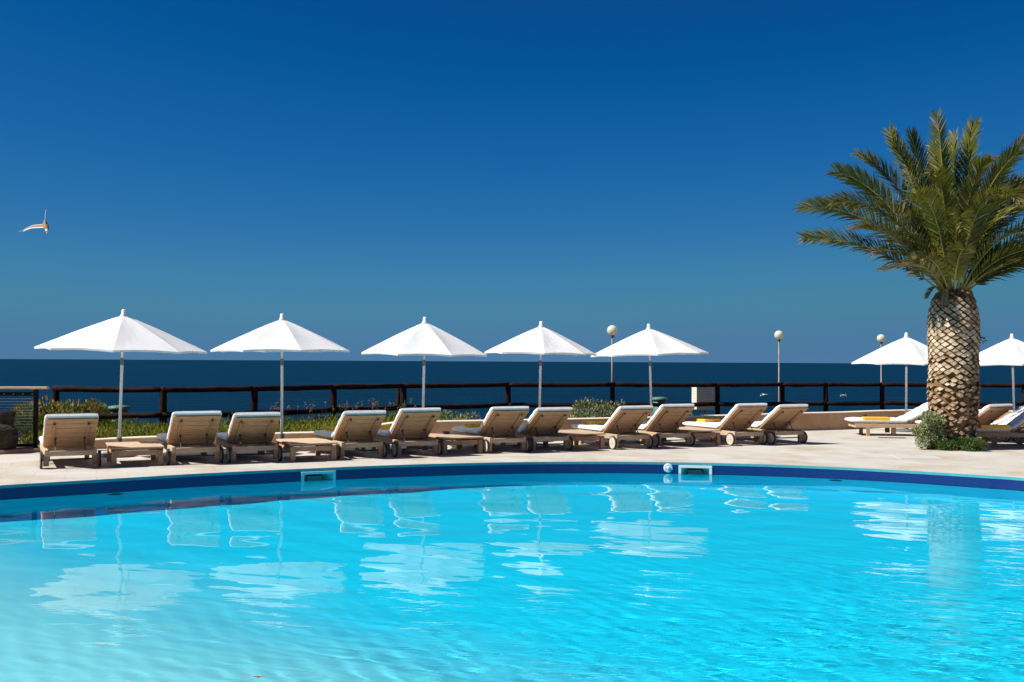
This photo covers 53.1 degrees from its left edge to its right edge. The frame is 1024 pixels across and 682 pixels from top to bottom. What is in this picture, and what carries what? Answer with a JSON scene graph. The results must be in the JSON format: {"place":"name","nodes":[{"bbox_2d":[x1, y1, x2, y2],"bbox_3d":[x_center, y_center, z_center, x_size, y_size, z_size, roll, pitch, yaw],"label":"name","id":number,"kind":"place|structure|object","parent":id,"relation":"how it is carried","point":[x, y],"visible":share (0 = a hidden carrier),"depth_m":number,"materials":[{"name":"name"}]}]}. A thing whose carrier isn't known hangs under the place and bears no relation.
{"place":"outdoors","nodes":[
{"label":"outdoors","id":0,"kind":"place"},
{"bbox_2d":[19,206,48,233],"bbox_3d":[-10.231,-2.614,22.143,0.854,0.663,0.345,0,-1,24],"label":"gull","id":1,"kind":"object","parent":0,"point":[44,225],"visible":1,"depth_m":22.04,"materials":[{"name":"grey"}]},
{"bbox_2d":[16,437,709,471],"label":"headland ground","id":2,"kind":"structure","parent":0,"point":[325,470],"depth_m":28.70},
{"bbox_2d":[8,395,83,443],"bbox_3d":[-9.938,1.709,21.584,1.730,1.159,1.508,0,-1,-11],"label":"hedge shrub","id":3,"kind":"object","parent":2,"relation":"on","point":[58,407],"visible":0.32,"depth_m":21.50,"materials":[{"name":"green plant"}]},
{"bbox_2d":[64,398,113,425],"bbox_3d":[-10.195,1.858,24.718,1.541,0.989,1.385,0,-1,23],"label":"hedge shrub","id":4,"kind":"object","parent":2,"relation":"on","point":[88,407],"visible":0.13,"depth_m":24.70,"materials":[{"name":"green plant"}]},
{"bbox_2d":[108,405,129,422],"bbox_3d":[-9.585,2.006,24.964,0.516,0.880,0.516,0,-1,0],"label":"litter bin","id":5,"kind":"object","parent":2,"relation":"on","point":[114,408],"visible":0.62,"depth_m":24.79,"materials":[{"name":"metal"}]},
{"bbox_2d":[22,398,444,444],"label":"long grass","id":6,"kind":"structure","parent":2,"relation":"on","point":[108,429],"depth_m":22.93,"materials":[{"name":"green plant"}]},
{"bbox_2d":[437,410,480,419],"bbox_3d":[-1.406,2.045,25.043,1.635,0.805,1.309,1,-1,-14],"label":"grey bush","id":7,"kind":"object","parent":2,"relation":"on","point":[446,417],"visible":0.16,"depth_m":24.85,"materials":[{"name":"green plant"}]},
{"bbox_2d":[52,382,1023,427],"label":"log fence","id":8,"kind":"object","parent":2,"relation":"on","point":[162,414],"visible":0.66,"depth_m":29.73,"materials":[{"name":"brown wood"}]},
{"bbox_2d":[570,397,625,417],"bbox_3d":[2.272,1.978,27.340,1.997,1.069,1.455,1,-1,-23],"label":"bush","id":9,"kind":"object","parent":2,"relation":"on","point":[593,413],"visible":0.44,"depth_m":27.14,"materials":[{"name":"green plant"}]},
{"bbox_2d":[607,325,617,381],"bbox_3d":[3.322,1.880,33.970,0.356,4.815,0.356,0,-1,0],"label":"globe lamp","id":10,"kind":"object","parent":2,"relation":"on","point":[612,330],"visible":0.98,"depth_m":33.95,"materials":[{"name":"white glass"}]},
{"bbox_2d":[652,397,667,414],"bbox_3d":[4.743,2.233,32.863,0.516,0.880,0.516,0,-1,0],"label":"litter bin","id":11,"kind":"object","parent":2,"relation":"on","point":[656,408],"visible":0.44,"depth_m":32.71,"materials":[{"name":"green metal"}]},
{"bbox_2d":[692,387,713,465],"bbox_3d":[6.182,2.768,33.152,0.660,2.637,0.460,1,-1,-12],"label":"utility box","id":12,"kind":"object","parent":2,"relation":"on","point":[700,394],"visible":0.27,"depth_m":32.97,"materials":[{"name":"white metal"}]},
{"bbox_2d":[774,331,783,401],"bbox_3d":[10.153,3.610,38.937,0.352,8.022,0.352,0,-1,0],"label":"globe lamp","id":13,"kind":"object","parent":2,"relation":"on","point":[778,335],"visible":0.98,"depth_m":38.95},
{"bbox_2d":[877,334,885,381],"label":"globe lamp","id":14,"kind":"object","parent":2,"relation":"on","point":[881,338],"visible":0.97,"depth_m":43.45,"materials":[{"name":"white glass"}]},
{"bbox_2d":[0,472,1023,681],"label":"pool water","id":15,"kind":"structure","parent":0,"point":[576,577],"depth_m":9.31,"materials":[{"name":"blue liquid"}]},
{"bbox_2d":[0,359,1023,435],"bbox_3d":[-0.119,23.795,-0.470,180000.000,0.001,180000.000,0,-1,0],"label":"sea","id":16,"kind":"structure","parent":0,"point":[50,373],"depth_m":1312.12,"materials":[{"name":"liquid"}]},
{"bbox_2d":[0,428,1023,484],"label":"terrace paving","id":17,"kind":"structure","parent":0,"point":[877,448],"depth_m":19.12,"materials":[{"name":"stone"}]},
{"bbox_2d":[0,446,53,454],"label":"stone kerb","id":18,"kind":"structure","parent":17,"relation":"on","point":[18,450],"depth_m":19.53,"materials":[{"name":"brown stone"}]},
{"bbox_2d":[0,411,18,449],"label":"wicker seat","id":19,"kind":"object","parent":18,"relation":"on","point":[9,436],"visible":1,"depth_m":19.56,"materials":[{"name":"brown wicker"}]},
{"bbox_2d":[0,387,49,447],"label":"terrace railing","id":20,"kind":"object","parent":18,"relation":"on","point":[35,394],"visible":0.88,"depth_m":19.88,"materials":[{"name":"black metal"}]},
{"bbox_2d":[39,413,101,468],"bbox_3d":[-7.683,1.660,17.705,0.938,0.903,2.055,1,-1,-27],"label":"sun lounger","id":21,"kind":"object","parent":17,"relation":"on","point":[66,434],"visible":1,"depth_m":17.02,"materials":[{"name":"brown wood"}]},
{"bbox_2d":[34,309,206,457],"bbox_3d":[-7.221,0.780,18.967,2.789,2.736,2.790,0,-1,8],"label":"parasol","id":22,"kind":"object","parent":17,"relation":"on","point":[123,332],"visible":0.93,"depth_m":18.33,"materials":[{"name":"white fabric"}]},
{"bbox_2d":[106,441,164,466],"bbox_3d":[-6.548,1.955,17.755,0.860,0.326,1.224,1,-1,-25],"label":"table","id":23,"kind":"object","parent":17,"relation":"on","point":[152,449],"visible":1,"depth_m":17.36,"materials":[{"name":"brown wood"}]},
{"bbox_2d":[157,411,223,464],"bbox_3d":[-5.840,1.675,18.445,0.938,0.920,2.040,1,-1,-26],"label":"sun lounger","id":24,"kind":"object","parent":17,"relation":"on","point":[188,431],"visible":0.98,"depth_m":17.77,"materials":[{"name":"brown wood"}]},
{"bbox_2d":[216,412,282,462],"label":"sun lounger","id":25,"kind":"object","parent":17,"relation":"on","point":[258,429],"visible":0.99,"depth_m":18.11,"materials":[{"name":"brown wood"}]},
{"bbox_2d":[210,314,349,452],"bbox_3d":[-4.534,0.817,20.180,2.634,2.718,2.634,0,-1,0],"label":"parasol","id":26,"kind":"object","parent":17,"relation":"on","point":[281,334],"visible":0.92,"depth_m":19.58,"materials":[{"name":"white fabric"}]},
{"bbox_2d":[275,438,337,461],"bbox_3d":[-3.778,1.989,18.764,0.860,0.326,1.224,1,-1,-25],"label":"table","id":27,"kind":"object","parent":17,"relation":"on","point":[317,445],"visible":0.94,"depth_m":18.37,"materials":[{"name":"brown wood"}]},
{"bbox_2d":[314,410,387,458],"bbox_3d":[-3.128,1.727,19.605,0.938,0.890,2.068,1,-1,-26],"label":"sun lounger","id":28,"kind":"object","parent":17,"relation":"on","point":[360,428],"visible":0.94,"depth_m":18.93,"materials":[{"name":"brown wood"}]},
{"bbox_2d":[325,427,335,430],"bbox_3d":[-3.388,1.720,20.104,0.482,0.065,0.300,1,-1,-30],"label":"folded towel","id":29,"kind":"object","parent":28,"relation":"on","point":[330,428],"visible":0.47,"depth_m":19.93,"materials":[{"name":"yellow fabric"}]},
{"bbox_2d":[372,408,442,456],"bbox_3d":[-2.150,1.726,20.064,0.938,0.920,2.040,1,-1,-26],"label":"sun lounger","id":30,"kind":"object","parent":17,"relation":"on","point":[410,427],"visible":0.93,"depth_m":19.41,"materials":[{"name":"brown wood"}]},
{"bbox_2d":[379,425,391,428],"bbox_3d":[-2.454,1.737,20.693,0.482,0.065,0.300,1,-1,-23],"label":"folded towel","id":31,"kind":"object","parent":30,"relation":"on","point":[385,426],"visible":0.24,"depth_m":20.52,"materials":[{"name":"yellow fabric"}]},
{"bbox_2d":[361,317,486,447],"bbox_3d":[-1.825,0.855,21.159,2.620,2.708,2.620,1,0,0],"label":"parasol","id":32,"kind":"object","parent":17,"relation":"on","point":[424,338],"visible":0.91,"depth_m":20.50,"materials":[{"name":"white fabric"}]},
{"bbox_2d":[422,433,483,454],"bbox_3d":[-1.194,2.033,20.314,0.860,0.326,1.224,1,-1,-25],"label":"table","id":33,"kind":"object","parent":17,"relation":"on","point":[458,440],"visible":0.85,"depth_m":19.92,"materials":[{"name":"brown wood"}]},
{"bbox_2d":[452,406,530,452],"bbox_3d":[-0.464,1.751,20.897,0.938,0.920,2.040,1,-1,-26],"label":"sun lounger","id":34,"kind":"object","parent":17,"relation":"on","point":[500,424],"visible":0.95,"depth_m":20.24,"materials":[{"name":"brown wood"}]},
{"bbox_2d":[464,423,481,426],"bbox_3d":[-0.731,1.760,21.459,0.482,0.065,0.300,1,-1,-22],"label":"folded towel","id":35,"kind":"object","parent":34,"relation":"on","point":[472,424],"visible":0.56,"depth_m":21.32,"materials":[{"name":"yellow fabric"}]},
{"bbox_2d":[0,462,1023,488],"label":"pool edge tiles","id":36,"kind":"object","parent":17,"relation":"attached to","point":[455,464],"visible":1,"depth_m":17.27,"materials":[{"name":"blue tile"}]},
{"bbox_2d":[505,407,572,451],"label":"sun lounger","id":37,"kind":"object","parent":17,"relation":"on","point":[544,424],"visible":0.84,"depth_m":20.64,"materials":[{"name":"brown wood"}]},
{"bbox_2d":[484,321,596,441],"bbox_3d":[0.645,0.908,23.080,2.346,2.712,2.347,0,-1,20],"label":"parasol","id":38,"kind":"object","parent":17,"relation":"on","point":[540,339],"visible":0.91,"depth_m":22.52,"materials":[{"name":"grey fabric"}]},
{"bbox_2d":[76,409,1023,448],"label":"boundary wall","id":39,"kind":"structure","parent":17,"relation":"on","point":[806,421],"depth_m":26.11,"materials":[{"name":"paint"}]},
{"bbox_2d":[543,429,605,449],"bbox_3d":[1.286,2.068,21.494,0.860,0.326,1.224,1,-1,-25],"label":"table","id":40,"kind":"object","parent":17,"relation":"on","point":[576,435],"visible":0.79,"depth_m":21.10,"materials":[{"name":"brown wood"}]},
{"bbox_2d":[571,405,653,448],"bbox_3d":[2.119,1.793,21.941,0.938,0.903,2.055,1,-1,-26],"label":"sun lounger","id":41,"kind":"object","parent":17,"relation":"on","point":[622,423],"visible":0.94,"depth_m":21.29,"materials":[{"name":"brown wood"}]},
{"bbox_2d":[582,420,606,424],"bbox_3d":[1.824,1.796,22.586,0.482,0.065,0.300,1,-1,-31],"label":"folded towel","id":42,"kind":"object","parent":41,"relation":"on","point":[594,422],"visible":0.85,"depth_m":22.47,"materials":[{"name":"yellow fabric"}]},
{"bbox_2d":[591,324,708,418],"bbox_3d":[3.303,0.948,24.576,2.623,2.726,2.624,1,-1,-22],"label":"parasol","id":43,"kind":"object","parent":17,"relation":"on","point":[649,341],"visible":0.9,"depth_m":23.93,"materials":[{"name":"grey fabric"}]},
{"bbox_2d":[634,404,694,446],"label":"sun lounger","id":44,"kind":"object","parent":17,"relation":"on","point":[665,422],"visible":0.8,"depth_m":21.82,"materials":[{"name":"brown wood"}]},
{"bbox_2d":[661,427,721,445],"bbox_3d":[3.916,2.104,22.643,0.860,0.326,1.224,1,-1,-25],"label":"table","id":45,"kind":"object","parent":17,"relation":"on","point":[699,432],"visible":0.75,"depth_m":22.25,"materials":[{"name":"brown wood"}]},
{"bbox_2d":[682,403,767,445],"bbox_3d":[4.766,1.819,23.047,0.938,0.920,2.040,1,-1,-26],"label":"sun lounger","id":46,"kind":"object","parent":17,"relation":"on","point":[739,419],"visible":0.92,"depth_m":22.40,"materials":[{"name":"brown wood"}]},
{"bbox_2d":[696,418,720,421],"bbox_3d":[4.539,1.830,23.652,0.482,0.065,0.300,1,-1,-31],"label":"folded towel","id":47,"kind":"object","parent":46,"relation":"on","point":[708,420],"visible":1,"depth_m":23.55,"materials":[{"name":"yellow fabric"}]},
{"bbox_2d":[747,404,807,444],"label":"sun lounger","id":48,"kind":"object","parent":17,"relation":"on","point":[780,419],"visible":0.84,"depth_m":22.69,"materials":[{"name":"brown wood"}]},
{"bbox_2d":[845,402,927,435],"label":"sun lounger","id":49,"kind":"object","parent":17,"relation":"on","point":[907,419],"visible":0.62,"depth_m":25.30,"materials":[{"name":"white fabric"}]},
{"bbox_2d":[862,417,889,420],"bbox_3d":[8.761,1.868,24.646,0.602,0.072,0.330,0,-1,8],"label":"folded towel","id":50,"kind":"object","parent":49,"relation":"on","point":[878,418],"visible":1,"depth_m":24.49,"materials":[{"name":"yellow fabric"}]},
{"bbox_2d":[851,333,927,431],"bbox_3d":[10.386,1.082,26.966,2.624,2.611,2.624,1,-1,-18],"label":"parasol","id":51,"kind":"object","parent":17,"relation":"on","point":[906,350],"visible":0.8,"depth_m":26.44,"materials":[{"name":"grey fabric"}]},
{"bbox_2d":[792,107,1023,448],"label":"palm tree","id":52,"kind":"object","parent":17,"relation":"on","point":[951,248],"visible":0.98,"depth_m":21.38,"materials":[{"name":"green plant"}]},
{"bbox_2d":[892,455,942,458],"bbox_3d":[7.770,2.224,19.671,0.800,0.013,0.720,0,-1,6],"label":"access cover","id":53,"kind":"object","parent":17,"relation":"on","point":[918,456],"visible":1,"depth_m":19.67,"materials":[{"name":"stone"}]},
{"bbox_2d":[911,409,947,449],"bbox_3d":[8.738,1.897,21.466,0.709,0.953,0.799,0,-1,0],"label":"variegated bush","id":54,"kind":"object","parent":17,"relation":"on","point":[932,429],"visible":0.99,"depth_m":21.31,"materials":[{"name":"green plant"}]},
{"bbox_2d":[933,435,987,451],"bbox_3d":[9.259,2.154,21.161,1.047,0.438,0.599,0,-1,0],"label":"ground plant","id":55,"kind":"object","parent":17,"relation":"on","point":[974,443],"visible":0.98,"depth_m":21.11,"materials":[{"name":"green plant"}]},
{"bbox_2d":[915,404,1012,441],"bbox_3d":[10.617,1.885,24.121,0.938,0.890,2.068,1,-1,-28],"label":"sun lounger","id":56,"kind":"object","parent":17,"relation":"on","point":[989,413],"visible":0.24,"depth_m":23.37,"materials":[{"name":"brown wood"}]},
{"bbox_2d":[976,407,1023,443],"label":"sun lounger","id":57,"kind":"object","parent":17,"relation":"on","point":[1015,421],"visible":0.62,"depth_m":22.23,"materials":[{"name":"brown wood"}]},
{"bbox_2d":[976,424,1010,428],"bbox_3d":[10.221,1.818,21.747,0.602,0.072,0.330,0,-1,8],"label":"folded towel","id":58,"kind":"object","parent":57,"relation":"on","point":[987,426],"visible":0.88,"depth_m":21.60,"materials":[{"name":"yellow fabric"}]},
{"bbox_2d":[979,334,1023,410],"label":"parasol","id":59,"kind":"object","parent":17,"relation":"on","point":[1010,351],"visible":0.81,"depth_m":26.67,"materials":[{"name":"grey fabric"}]},
{"bbox_2d":[991,405,1023,439],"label":"sun lounger","id":60,"kind":"object","parent":17,"relation":"on","point":[1006,417],"visible":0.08,"depth_m":23.79,"materials":[{"name":"white fabric"}]},
{"bbox_2d":[0,0,1023,362],"label":"sky","id":61,"kind":"structure","parent":0,"point":[208,172],"materials":[{"name":"blue"}]},
{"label":"pool floor","id":62,"kind":"structure","parent":0,"visible":0},
{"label":"pool wall","id":63,"kind":"structure","parent":62,"relation":"on","visible":0},
{"bbox_2d":[301,470,335,480],"bbox_3d":[-3.293,2.341,17.215,0.590,0.330,0.313,1,-1,-26],"label":"pool skimmer","id":64,"kind":"object","parent":63,"relation":"attached to","point":[319,474],"visible":0.52,"depth_m":17.20,"materials":[{"name":"white plastic"}]},
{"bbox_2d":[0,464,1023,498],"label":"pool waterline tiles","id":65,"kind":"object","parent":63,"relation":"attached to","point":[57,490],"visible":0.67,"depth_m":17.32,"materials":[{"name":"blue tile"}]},
{"bbox_2d":[664,463,672,472],"bbox_3d":[2.805,2.283,18.390,0.164,0.164,0.043,0,-1,6],"label":"return jet","id":66,"kind":"object","parent":65,"relation":"attached to","point":[668,467],"visible":1,"depth_m":18.39,"materials":[{"name":"white plastic"}]},
{"bbox_2d":[679,465,711,473],"bbox_3d":[3.305,2.399,18.480,0.590,0.330,0.313,0,-1,9],"label":"pool skimmer","id":67,"kind":"object","parent":63,"relation":"attached to","point":[694,468],"visible":0.48,"depth_m":18.39,"materials":[{"name":"white plastic"}]}
]}

